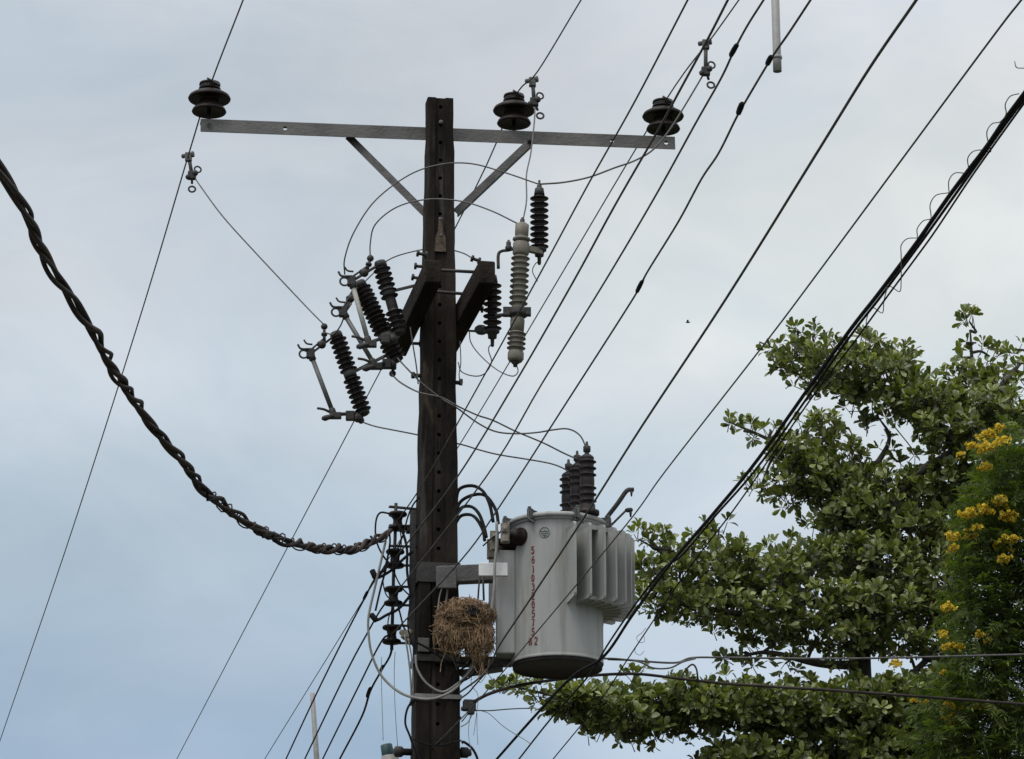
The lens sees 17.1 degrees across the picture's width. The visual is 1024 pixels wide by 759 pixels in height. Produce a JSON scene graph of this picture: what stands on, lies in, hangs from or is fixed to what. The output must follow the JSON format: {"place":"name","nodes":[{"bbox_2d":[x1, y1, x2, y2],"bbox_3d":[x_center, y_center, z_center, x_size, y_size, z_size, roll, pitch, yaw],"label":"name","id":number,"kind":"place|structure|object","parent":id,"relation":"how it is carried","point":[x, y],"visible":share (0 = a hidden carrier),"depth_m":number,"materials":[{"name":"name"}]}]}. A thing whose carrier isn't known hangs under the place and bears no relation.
{"place":"outdoors","nodes":[
{"label":"outdoors","id":0,"kind":"place"},
{"bbox_2d":[0,0,1023,758],"label":"sky","id":1,"kind":"structure","parent":0,"point":[156,587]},
{"label":"ground","id":2,"kind":"structure","parent":0,"visible":0},
{"bbox_2d":[310,692,318,758],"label":"thin post","id":3,"kind":"object","parent":2,"relation":"on","point":[314,731],"visible":1,"depth_m":24.35,"materials":[{"name":"grey metal"}]},
{"bbox_2d":[380,743,398,758],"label":"capped post","id":4,"kind":"object","parent":2,"relation":"on","point":[386,750],"visible":0.87,"depth_m":17.39,"materials":[{"name":"teal plastic"}]},
{"bbox_2d":[393,97,470,758],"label":"utility pole","id":5,"kind":"object","parent":2,"relation":"on","point":[434,721],"visible":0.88,"depth_m":17.09,"materials":[{"name":"weathered wood"},{"name":"dark iron"}]},
{"bbox_2d":[394,657,397,745],"bbox_3d":[-0.571,1.576,16.822,0.024,0.480,0.004,0,-17,0],"label":"thread","id":6,"kind":"object","parent":5,"relation":"hanging from","point":[394,697],"visible":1,"depth_m":16.83},
{"bbox_2d":[382,503,416,649],"bbox_3d":[-0.556,0.978,16.959,0.173,0.750,0.100,0,-17,0],"label":"insulator rack","id":7,"kind":"object","parent":5,"relation":"attached to","point":[393,588],"visible":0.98,"depth_m":16.95,"materials":[{"name":"metal"}]},
{"bbox_2d":[0,159,392,554],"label":"twisted cable","id":8,"kind":"object","parent":7,"relation":"attached to","point":[58,280],"visible":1,"depth_m":13.77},
{"bbox_2d":[375,534,390,610],"bbox_3d":[-0.640,0.947,16.914,0.078,0.411,0.011,0,-17,0],"label":"cable end","id":9,"kind":"object","parent":8,"relation":"hanging from","point":[388,552],"visible":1,"depth_m":16.90,"materials":[{"name":"grey plastic"}]},
{"bbox_2d":[285,569,382,758],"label":"power line","id":10,"kind":"object","parent":7,"relation":"attached to","point":[365,594],"visible":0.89,"depth_m":19.01,"materials":[{"name":"black rubber"}]},
{"bbox_2d":[304,604,384,758],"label":"power line","id":11,"kind":"object","parent":7,"relation":"attached to","point":[381,608],"visible":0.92,"depth_m":18.66,"materials":[{"name":"black rubber"}]},
{"bbox_2d":[322,634,389,758],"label":"power line","id":12,"kind":"object","parent":7,"relation":"attached to","point":[383,638],"visible":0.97,"depth_m":18.08,"materials":[{"name":"black rubber"}]},
{"bbox_2d":[381,657,382,729],"bbox_3d":[-0.639,1.572,16.823,0.016,0.420,0.004,0,-17,0],"label":"thread","id":13,"kind":"object","parent":12,"relation":"hanging from","point":[381,693],"visible":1,"depth_m":16.84},
{"bbox_2d":[339,650,392,758],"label":"power line","id":14,"kind":"object","parent":7,"relation":"attached to","point":[369,690],"visible":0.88,"depth_m":18.15,"materials":[{"name":"black rubber"}]},
{"bbox_2d":[374,511,389,562],"bbox_3d":[-0.645,0.785,16.964,0.078,0.267,0.010,0,-17,0],"label":"cable end","id":15,"kind":"object","parent":7,"relation":"attached to","point":[379,513],"visible":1,"depth_m":16.98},
{"bbox_2d":[379,558,387,575],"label":"cable end","id":16,"kind":"object","parent":7,"relation":"attached to","point":[381,572],"visible":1,"depth_m":16.91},
{"bbox_2d":[382,563,393,601],"bbox_3d":[-0.610,1.004,16.875,0.062,0.203,0.007,0,-17,0],"label":"loose strand","id":17,"kind":"object","parent":7,"relation":"attached to","point":[383,582],"visible":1,"depth_m":16.87},
{"bbox_2d":[387,604,395,639],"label":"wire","id":18,"kind":"object","parent":7,"relation":"attached to","point":[388,622],"visible":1,"depth_m":16.81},
{"bbox_2d":[376,591,412,621],"bbox_3d":[-0.587,1.121,16.860,0.205,0.154,0.015,0,-17,0],"label":"cable end","id":19,"kind":"object","parent":7,"relation":"attached to","point":[398,608],"visible":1,"depth_m":16.85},
{"bbox_2d":[370,613,377,622],"bbox_3d":[-0.682,1.175,16.843,0.048,0.049,0.029,0,-17,0],"label":"end cap connector","id":20,"kind":"object","parent":19,"relation":"attached to","point":[373,617],"visible":1,"depth_m":16.83,"materials":[{"name":"black plastic"}]},
{"bbox_2d":[375,550,413,578],"bbox_3d":[-0.587,0.918,16.923,0.200,0.149,0.015,0,-17,0],"label":"cable end","id":21,"kind":"object","parent":7,"relation":"attached to","point":[399,563],"visible":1,"depth_m":16.92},
{"bbox_2d":[370,569,376,578],"bbox_3d":[-0.685,0.964,16.908,0.043,0.052,0.029,0,-17,0],"label":"end cap connector","id":22,"kind":"object","parent":21,"relation":"attached to","point":[373,573],"visible":1,"depth_m":16.90,"materials":[{"name":"black plastic"}]},
{"bbox_2d":[388,515,401,572],"bbox_3d":[-0.581,0.817,16.933,0.068,0.300,0.007,0,-17,0],"label":"loose strand","id":23,"kind":"object","parent":7,"relation":"attached to","point":[400,545],"visible":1,"depth_m":16.93},
{"bbox_2d":[394,597,405,629],"bbox_3d":[-0.546,1.163,16.846,0.072,0.185,0.010,0,-17,0],"label":"cable end","id":24,"kind":"object","parent":7,"relation":"attached to","point":[399,613],"visible":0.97,"depth_m":16.84,"materials":[{"name":"black rubber"}]},
{"bbox_2d":[399,629,412,642],"bbox_3d":[-0.522,1.263,16.800,0.069,0.072,0.048,0,-17,0],"label":"wire knot","id":25,"kind":"object","parent":24,"relation":"attached to","point":[402,632],"visible":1,"depth_m":16.79,"materials":[{"name":"grey plastic"}]},
{"bbox_2d":[390,558,411,596],"bbox_3d":[-0.550,0.983,16.902,0.109,0.199,0.008,0,-17,0],"label":"cable end","id":26,"kind":"object","parent":7,"relation":"attached to","point":[397,578],"visible":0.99,"depth_m":16.90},
{"bbox_2d":[399,525,412,593],"bbox_3d":[-0.527,0.897,16.929,0.087,0.364,0.015,0,-17,0],"label":"cable end","id":27,"kind":"object","parent":7,"relation":"attached to","point":[407,557],"visible":0.94,"depth_m":16.92,"materials":[{"name":"black rubber"}]},
{"bbox_2d":[367,541,474,700],"bbox_3d":[-0.441,1.179,16.776,0.554,0.828,0.103,-1,-17,3],"label":"cable loop","id":28,"kind":"object","parent":7,"relation":"hanging from","point":[374,661],"visible":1,"depth_m":16.76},
{"bbox_2d":[398,0,688,520],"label":"power line","id":29,"kind":"object","parent":7,"relation":"attached to","point":[648,75],"visible":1,"depth_m":12.96,"materials":[{"name":"rubber"}]},
{"bbox_2d":[395,0,728,557],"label":"power line","id":30,"kind":"object","parent":7,"relation":"attached to","point":[637,165],"visible":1,"depth_m":12.58,"materials":[{"name":"rubber"}]},
{"bbox_2d":[394,0,764,595],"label":"power line","id":31,"kind":"object","parent":7,"relation":"attached to","point":[733,50],"visible":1,"depth_m":12.07,"materials":[{"name":"metal"}]},
{"bbox_2d":[392,0,811,633],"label":"power line","id":32,"kind":"object","parent":7,"relation":"attached to","point":[738,112],"visible":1,"depth_m":11.64,"materials":[{"name":"metal"}]},
{"bbox_2d":[407,588,414,646],"bbox_3d":[-0.495,1.167,16.740,0.039,0.294,0.008,0,-17,0],"label":"loose strand","id":33,"kind":"object","parent":32,"relation":"attached to","point":[408,618],"visible":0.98,"depth_m":16.74},
{"bbox_2d":[395,496,419,552],"bbox_3d":[-0.518,0.721,16.984,0.123,0.294,0.009,0,-17,0],"label":"cable end","id":34,"kind":"object","parent":5,"relation":"attached to","point":[415,501],"visible":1,"depth_m":16.99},
{"bbox_2d":[404,634,411,700],"bbox_3d":[-0.510,1.412,16.716,0.045,0.334,0.010,0,-17,0],"label":"cable loop","id":35,"kind":"object","parent":5,"relation":"attached to","point":[409,666],"visible":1,"depth_m":16.71,"materials":[{"name":"grey rubber"}]},
{"bbox_2d":[407,638,413,699],"bbox_3d":[-0.497,1.420,16.714,0.035,0.316,0.008,0,-17,0],"label":"cable loop","id":36,"kind":"object","parent":5,"relation":"attached to","point":[412,669],"visible":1,"depth_m":16.71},
{"bbox_2d":[404,699,420,758],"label":"cable loop","id":37,"kind":"object","parent":5,"relation":"attached to","point":[407,730],"visible":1,"depth_m":16.59,"materials":[{"name":"black rubber"}]},
{"bbox_2d":[410,327,418,383],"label":"jumper wire","id":38,"kind":"object","parent":5,"relation":"attached to","point":[414,355],"visible":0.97,"depth_m":17.23,"materials":[{"name":"grey metal"}]},
{"bbox_2d":[397,250,440,355],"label":"support beam","id":39,"kind":"structure","parent":5,"relation":"attached to","point":[422,294],"depth_m":17.07,"materials":[{"name":"wood"}]},
{"bbox_2d":[297,323,384,423],"bbox_3d":[-0.847,-0.026,17.716,0.552,0.562,0.150,6,-18,-17],"label":"fuse cutout","id":40,"kind":"object","parent":39,"relation":"attached to","point":[340,347],"visible":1,"depth_m":17.68,"materials":[{"name":"ceramic"}]},
{"bbox_2d":[327,303,351,334],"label":"jumper wire","id":41,"kind":"object","parent":40,"relation":"attached to","point":[340,324],"visible":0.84,"depth_m":17.62,"materials":[{"name":"grey metal"}]},
{"bbox_2d":[329,279,403,376],"bbox_3d":[-0.705,-0.261,17.333,0.249,0.552,0.431,-11,-20,32],"label":"fuse cutout","id":42,"kind":"object","parent":39,"relation":"attached to","point":[373,313],"visible":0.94,"depth_m":17.32,"materials":[{"name":"ceramic"}]},
{"bbox_2d":[365,249,470,280],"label":"jumper wire","id":43,"kind":"object","parent":42,"relation":"attached to","point":[411,252],"visible":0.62,"depth_m":17.64,"materials":[{"name":"grey metal"}]},
{"bbox_2d":[338,255,413,348],"bbox_3d":[-0.667,-0.382,17.078,0.415,0.525,0.131,5,-18,-17],"label":"fuse cutout","id":44,"kind":"object","parent":39,"relation":"attached to","point":[386,287],"visible":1,"depth_m":17.07,"materials":[{"name":"ceramic"}]},
{"bbox_2d":[343,162,537,274],"bbox_3d":[-0.360,-0.824,17.106,0.989,0.556,0.084,-3,-17,8],"label":"jumper wire","id":45,"kind":"object","parent":44,"relation":"attached to","point":[413,173],"visible":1,"depth_m":17.15,"materials":[{"name":"grey metal"}]},
{"bbox_2d":[369,198,516,259],"bbox_3d":[-0.352,-0.778,17.074,0.779,0.291,0.053,-5,-18,16],"label":"jumper wire","id":46,"kind":"object","parent":44,"relation":"attached to","point":[430,199],"visible":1,"depth_m":17.14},
{"bbox_2d":[200,119,674,216],"bbox_3d":[-0.371,-1.082,17.720,2.498,0.548,0.206,3,-17,-8],"label":"crossarm","id":47,"kind":"object","parent":5,"relation":"attached to","point":[351,133],"visible":0.95,"depth_m":17.74,"materials":[{"name":"metal"}]},
{"bbox_2d":[188,77,230,118],"bbox_3d":[-1.569,-1.433,17.689,0.221,0.232,0.220,3,-18,-9],"label":"pin insulator","id":48,"kind":"object","parent":47,"relation":"attached to","point":[208,99],"visible":1,"depth_m":17.66,"materials":[{"name":"ceramic"}]},
{"bbox_2d":[0,0,243,739],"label":"power line","id":49,"kind":"object","parent":48,"relation":"attached to","point":[130,345],"visible":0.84,"depth_m":21.16,"materials":[{"name":"metal"}]},
{"bbox_2d":[181,151,201,192],"bbox_3d":[-1.740,-1.124,18.498,0.114,0.240,0.047,-2,-17,6],"label":"line clamp","id":50,"kind":"object","parent":49,"relation":"hanging from","point":[192,174],"visible":1,"depth_m":18.50,"materials":[{"name":"metal"}]},
{"bbox_2d":[195,178,323,323],"bbox_3d":[-1.351,-0.692,18.143,0.857,0.984,0.060,-9,-19,26],"label":"jumper wire","id":51,"kind":"object","parent":50,"relation":"attached to","point":[257,254],"visible":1,"depth_m":18.13,"materials":[{"name":"grey metal"}]},
{"bbox_2d":[493,90,533,130],"bbox_3d":[0.010,-1.391,17.937,0.220,0.232,0.221,3,-18,-9],"label":"pin insulator","id":52,"kind":"object","parent":47,"relation":"attached to","point":[513,111],"visible":0.98,"depth_m":17.91,"materials":[{"name":"brown ceramic"}]},
{"bbox_2d":[177,0,581,757],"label":"power line","id":53,"kind":"object","parent":52,"relation":"attached to","point":[379,372],"visible":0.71,"depth_m":23.36,"materials":[{"name":"metal"}]},
{"bbox_2d":[525,76,544,119],"bbox_3d":[0.117,-1.461,17.708,0.103,0.243,0.047,-2,-17,6],"label":"line clamp","id":54,"kind":"object","parent":53,"relation":"hanging from","point":[535,99],"visible":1,"depth_m":17.71,"materials":[{"name":"metal"}]},
{"bbox_2d":[523,106,535,216],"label":"jumper wire","id":55,"kind":"object","parent":54,"relation":"hanging from","point":[529,159],"visible":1,"depth_m":17.38,"materials":[{"name":"grey metal"}]},
{"bbox_2d":[642,96,683,141],"bbox_3d":[0.800,-1.370,18.061,0.221,0.232,0.221,3,-18,-9],"label":"pin insulator","id":56,"kind":"object","parent":47,"relation":"attached to","point":[653,116],"visible":0.87,"depth_m":18.03,"materials":[{"name":"brown ceramic"}]},
{"bbox_2d":[265,0,738,757],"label":"power line","id":57,"kind":"object","parent":56,"relation":"attached to","point":[533,320],"visible":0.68,"depth_m":20.45,"materials":[{"name":"metal"}]},
{"bbox_2d":[698,38,715,88],"bbox_3d":[0.986,-1.598,17.270,0.089,0.276,0.047,-2,-17,6],"label":"line clamp","id":58,"kind":"object","parent":57,"relation":"hanging from","point":[706,69],"visible":0.93,"depth_m":17.26,"materials":[{"name":"metal"}]},
{"bbox_2d":[540,75,703,184],"bbox_3d":[0.555,-1.259,17.187,0.830,0.583,0.012,-1,-17,2],"label":"jumper wire","id":59,"kind":"object","parent":58,"relation":"attached to","point":[662,139],"visible":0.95,"depth_m":17.14,"materials":[{"name":"grey metal"}]},
{"bbox_2d":[771,0,781,72],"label":"hanging pipe","id":60,"kind":"object","parent":57,"relation":"hanging from","point":[776,37],"visible":0.84,"depth_m":14.59,"materials":[{"name":"white"}]},
{"bbox_2d":[413,738,461,746],"bbox_3d":[-0.363,1.759,16.556,0.238,0.041,0.009,0,-17,0],"label":"loose strand","id":61,"kind":"object","parent":5,"relation":"attached to","point":[437,745],"visible":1,"depth_m":16.55},
{"bbox_2d":[414,641,464,664],"bbox_3d":[-0.354,1.336,16.698,0.250,0.121,0.012,0,-17,0],"label":"cable loop","id":62,"kind":"object","parent":5,"relation":"attached to","point":[435,653],"visible":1,"depth_m":16.69,"materials":[{"name":"black rubber"}]},
{"bbox_2d":[415,655,475,692],"bbox_3d":[-0.324,1.437,16.656,0.306,0.188,0.012,0,-17,0],"label":"cable loop","id":63,"kind":"object","parent":5,"relation":"attached to","point":[440,691],"visible":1,"depth_m":16.64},
{"bbox_2d":[459,341,461,385],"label":"jumper wire","id":64,"kind":"object","parent":5,"relation":"attached to","point":[460,363],"visible":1,"depth_m":17.24,"materials":[{"name":"grey metal"}]},
{"bbox_2d":[437,255,494,350],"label":"support beam","id":65,"kind":"structure","parent":5,"relation":"attached to","point":[474,294],"depth_m":17.05,"materials":[{"name":"wood"}]},
{"bbox_2d":[466,275,501,346],"bbox_3d":[-0.149,-0.317,17.229,0.093,0.419,0.420,6,-18,-17],"label":"surge arrester","id":66,"kind":"object","parent":65,"relation":"hanging from","point":[492,329],"visible":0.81,"depth_m":17.05,"materials":[{"name":"ceramic"}]},
{"bbox_2d":[458,344,491,376],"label":"jumper wire","id":67,"kind":"object","parent":66,"relation":"hanging from","point":[474,375],"visible":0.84,"depth_m":17.06,"materials":[{"name":"grey metal"}]},
{"bbox_2d":[474,325,485,334],"bbox_3d":[-0.159,-0.248,17.185,0.052,0.060,0.082,8,-19,-23],"label":"strain insulator","id":68,"kind":"object","parent":66,"relation":"attached to","point":[478,329],"visible":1,"depth_m":17.16,"materials":[{"name":"metal"}]},
{"bbox_2d":[495,217,542,366],"bbox_3d":[0.041,-0.433,16.875,0.238,0.779,0.102,3,-18,-11],"label":"porcelain cutout","id":69,"kind":"object","parent":65,"relation":"attached to","point":[522,249],"visible":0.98,"depth_m":16.85,"materials":[{"name":"ceramic"}]},
{"bbox_2d":[469,330,518,376],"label":"jumper wire","id":70,"kind":"object","parent":69,"relation":"attached to","point":[489,363],"visible":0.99,"depth_m":16.92,"materials":[{"name":"grey metal"}]},
{"bbox_2d":[512,180,548,264],"bbox_3d":[0.092,-0.785,17.055,0.182,0.449,0.093,0,-17,0],"label":"surge arrester","id":71,"kind":"object","parent":69,"relation":"attached to","point":[539,216],"visible":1,"depth_m":17.04,"materials":[{"name":"rubber"}]},
{"bbox_2d":[461,741,478,758],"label":"cable loop","id":72,"kind":"object","parent":5,"relation":"attached to","point":[472,748],"visible":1,"depth_m":16.61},
{"bbox_2d":[457,513,485,541],"bbox_3d":[-0.196,0.737,16.924,0.054,0.185,0.241,15,-22,-39],"label":"black cable","id":73,"kind":"object","parent":5,"relation":"attached to","point":[460,516],"visible":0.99,"depth_m":16.92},
{"bbox_2d":[456,505,487,537],"bbox_3d":[-0.193,0.709,16.935,0.057,0.211,0.250,16,-23,-41],"label":"black cable","id":74,"kind":"object","parent":5,"relation":"attached to","point":[475,509],"visible":0.79,"depth_m":16.90,"materials":[{"name":"black rubber"}]},
{"bbox_2d":[456,484,494,522],"bbox_3d":[-0.176,0.620,16.959,0.269,0.237,0.048,-15,-23,40],"label":"black cable","id":75,"kind":"object","parent":5,"relation":"attached to","point":[460,488],"visible":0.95,"depth_m":16.94,"materials":[{"name":"black rubber"}]},
{"bbox_2d":[456,493,499,523],"bbox_3d":[-0.167,0.649,16.954,0.295,0.196,0.055,-13,-21,36],"label":"black cable","id":76,"kind":"object","parent":5,"relation":"attached to","point":[478,494],"visible":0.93,"depth_m":16.97,"materials":[{"name":"black rubber"}]},
{"bbox_2d":[461,707,535,721],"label":"thin wire","id":77,"kind":"object","parent":5,"relation":"attached to","point":[500,709],"visible":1,"depth_m":16.75,"materials":[{"name":"black metal"}]},
{"bbox_2d":[436,441,634,678],"bbox_3d":[0.160,0.910,16.950,0.929,1.136,0.711,-6,-18,19],"label":"transformer","id":78,"kind":"object","parent":5,"relation":"attached to","point":[566,641],"visible":0.98,"depth_m":16.70,"materials":[{"name":"grey paint"}]},
{"bbox_2d":[430,594,497,680],"bbox_3d":[-0.235,1.268,16.642,0.344,0.452,0.214,0,-17,0],"label":"bird nest","id":79,"kind":"object","parent":78,"relation":"attached to","point":[460,624],"visible":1,"depth_m":16.62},
{"bbox_2d":[459,660,471,670],"bbox_3d":[-0.200,1.372,16.677,0.122,0.109,0.010,0,-17,0],"label":"loose strand","id":80,"kind":"object","parent":79,"relation":"attached to","point":[467,664],"visible":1,"depth_m":16.66},
{"bbox_2d":[471,668,477,734],"bbox_3d":[-0.183,1.543,16.644,0.037,0.390,0.003,0,-17,0],"label":"thread","id":81,"kind":"object","parent":79,"relation":"hanging from","point":[477,704],"visible":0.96,"depth_m":16.63},
{"bbox_2d":[461,662,494,697],"bbox_3d":[-0.164,1.465,16.647,0.166,0.183,0.008,0,-17,0],"label":"loose strand","id":82,"kind":"object","parent":79,"relation":"attached to","point":[476,683],"visible":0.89,"depth_m":16.64},
{"bbox_2d":[360,421,567,471],"bbox_3d":[-0.254,0.336,17.373,1.130,0.378,0.066,-5,-18,16],"label":"jumper wire","id":83,"kind":"object","parent":78,"relation":"attached to","point":[470,447],"visible":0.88,"depth_m":17.31,"materials":[{"name":"grey metal"}]},
{"bbox_2d":[460,657,486,681],"bbox_3d":[-0.188,1.413,16.664,0.151,0.142,0.010,0,-17,0],"label":"loose strand","id":84,"kind":"object","parent":78,"relation":"attached to","point":[474,673],"visible":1,"depth_m":16.65},
{"bbox_2d":[391,374,578,459],"bbox_3d":[-0.138,0.158,17.024,0.944,0.453,0.210,0,-17,0],"label":"jumper wire","id":85,"kind":"object","parent":78,"relation":"attached to","point":[483,417],"visible":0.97,"depth_m":17.06,"materials":[{"name":"grey metal"}]},
{"bbox_2d":[397,357,585,445],"bbox_3d":[-0.101,0.114,16.983,0.952,0.499,0.122,0,-17,0],"label":"jumper wire","id":86,"kind":"object","parent":78,"relation":"attached to","point":[429,389],"visible":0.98,"depth_m":16.96,"materials":[{"name":"grey metal"}]},
{"bbox_2d":[482,530,500,545],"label":"jumper wire","id":87,"kind":"object","parent":78,"relation":"attached to","point":[490,539],"visible":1,"depth_m":16.78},
{"bbox_2d":[490,522,497,610],"bbox_3d":[-0.087,0.913,16.683,0.039,0.448,0.016,0,-17,0],"label":"cable","id":88,"kind":"object","parent":78,"relation":"attached to","point":[494,566],"visible":1,"depth_m":16.68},
{"bbox_2d":[432,0,1021,748],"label":"power line","id":89,"kind":"object","parent":5,"relation":"attached to","point":[770,336],"visible":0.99,"depth_m":10.29,"materials":[{"name":"metal"}]},
{"bbox_2d":[432,716,460,744],"bbox_3d":[-0.320,1.708,16.572,0.149,0.147,0.008,0,-17,0],"label":"loose strand","id":90,"kind":"object","parent":89,"relation":"hanging from","point":[450,732],"visible":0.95,"depth_m":16.57},
{"bbox_2d":[473,672,1023,704],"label":"telecom cable","id":91,"kind":"object","parent":5,"relation":"attached to","point":[747,685],"visible":0.9,"depth_m":17.47,"materials":[{"name":"black rubber"}]},
{"bbox_2d":[461,699,475,714],"bbox_3d":[-0.212,1.596,16.616,0.070,0.071,0.050,3,-18,-9],"label":"cable clamp","id":92,"kind":"object","parent":91,"relation":"attached to","point":[468,704],"visible":0.9,"depth_m":16.60,"materials":[{"name":"metal"}]},
{"bbox_2d":[483,711,530,743],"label":"thin wire","id":93,"kind":"object","parent":92,"relation":"attached to","point":[506,728],"visible":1,"depth_m":16.67,"materials":[{"name":"grey metal"}]},
{"bbox_2d":[458,0,917,692],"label":"power line","id":94,"kind":"object","parent":92,"relation":"attached to","point":[718,310],"visible":1,"depth_m":10.86,"materials":[{"name":"metal"}]},
{"bbox_2d":[635,628,645,654],"bbox_3d":[0.601,1.225,15.957,0.051,0.133,0.025,-8,-19,24],"label":"wire curl","id":95,"kind":"object","parent":94,"relation":"hanging from","point":[641,642],"visible":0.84,"depth_m":15.95,"materials":[{"name":"grey metal"}]},
{"bbox_2d":[681,664,698,679],"bbox_3d":[0.902,1.486,17.344,0.103,0.086,0.028,4,-18,-12],"label":"cable loop","id":96,"kind":"object","parent":91,"relation":"attached to","point":[694,665],"visible":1,"depth_m":17.34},
{"bbox_2d":[496,91,1023,758],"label":"telecom cable","id":97,"kind":"object","parent":5,"relation":"attached to","point":[886,283],"visible":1,"depth_m":11.52,"materials":[{"name":"black rubber"}]},
{"bbox_2d":[772,93,1018,464],"bbox_3d":[1.142,-0.220,10.727,0.090,0.027,3.618,2,-17,-6],"label":"tie wire","id":98,"kind":"object","parent":97,"relation":"attached to","point":[901,263],"visible":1,"depth_m":10.20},
{"bbox_2d":[518,99,1023,758],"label":"telecom cable","id":99,"kind":"object","parent":5,"relation":"attached to","point":[798,409],"visible":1,"depth_m":11.66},
{"bbox_2d":[553,102,1023,758],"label":"telecom cable","id":100,"kind":"object","parent":5,"relation":"attached to","point":[807,402],"visible":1,"depth_m":11.37,"materials":[{"name":"black rubber"}]},
{"bbox_2d":[604,653,1023,663],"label":"telecom cable","id":101,"kind":"object","parent":5,"relation":"attached to","point":[719,657],"visible":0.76,"depth_m":17.70,"materials":[{"name":"metal"}]},
{"bbox_2d":[612,658,695,669],"bbox_3d":[0.716,1.442,17.382,0.458,0.076,0.061,2,-17,-7],"label":"telecom cable","id":102,"kind":"object","parent":101,"relation":"attached to","point":[660,668],"visible":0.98,"depth_m":17.37,"materials":[{"name":"metal"}]},
{"bbox_2d":[485,303,1023,758],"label":"broadleaf tree","id":103,"kind":"object","parent":2,"relation":"on","point":[852,726],"visible":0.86,"depth_m":21.06,"materials":[{"name":"green plant"}]},
{"bbox_2d":[883,408,1023,758],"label":"flowering tree","id":104,"kind":"object","parent":2,"relation":"on","point":[999,548],"visible":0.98,"depth_m":18.67,"materials":[{"name":"green plant"}]}
]}

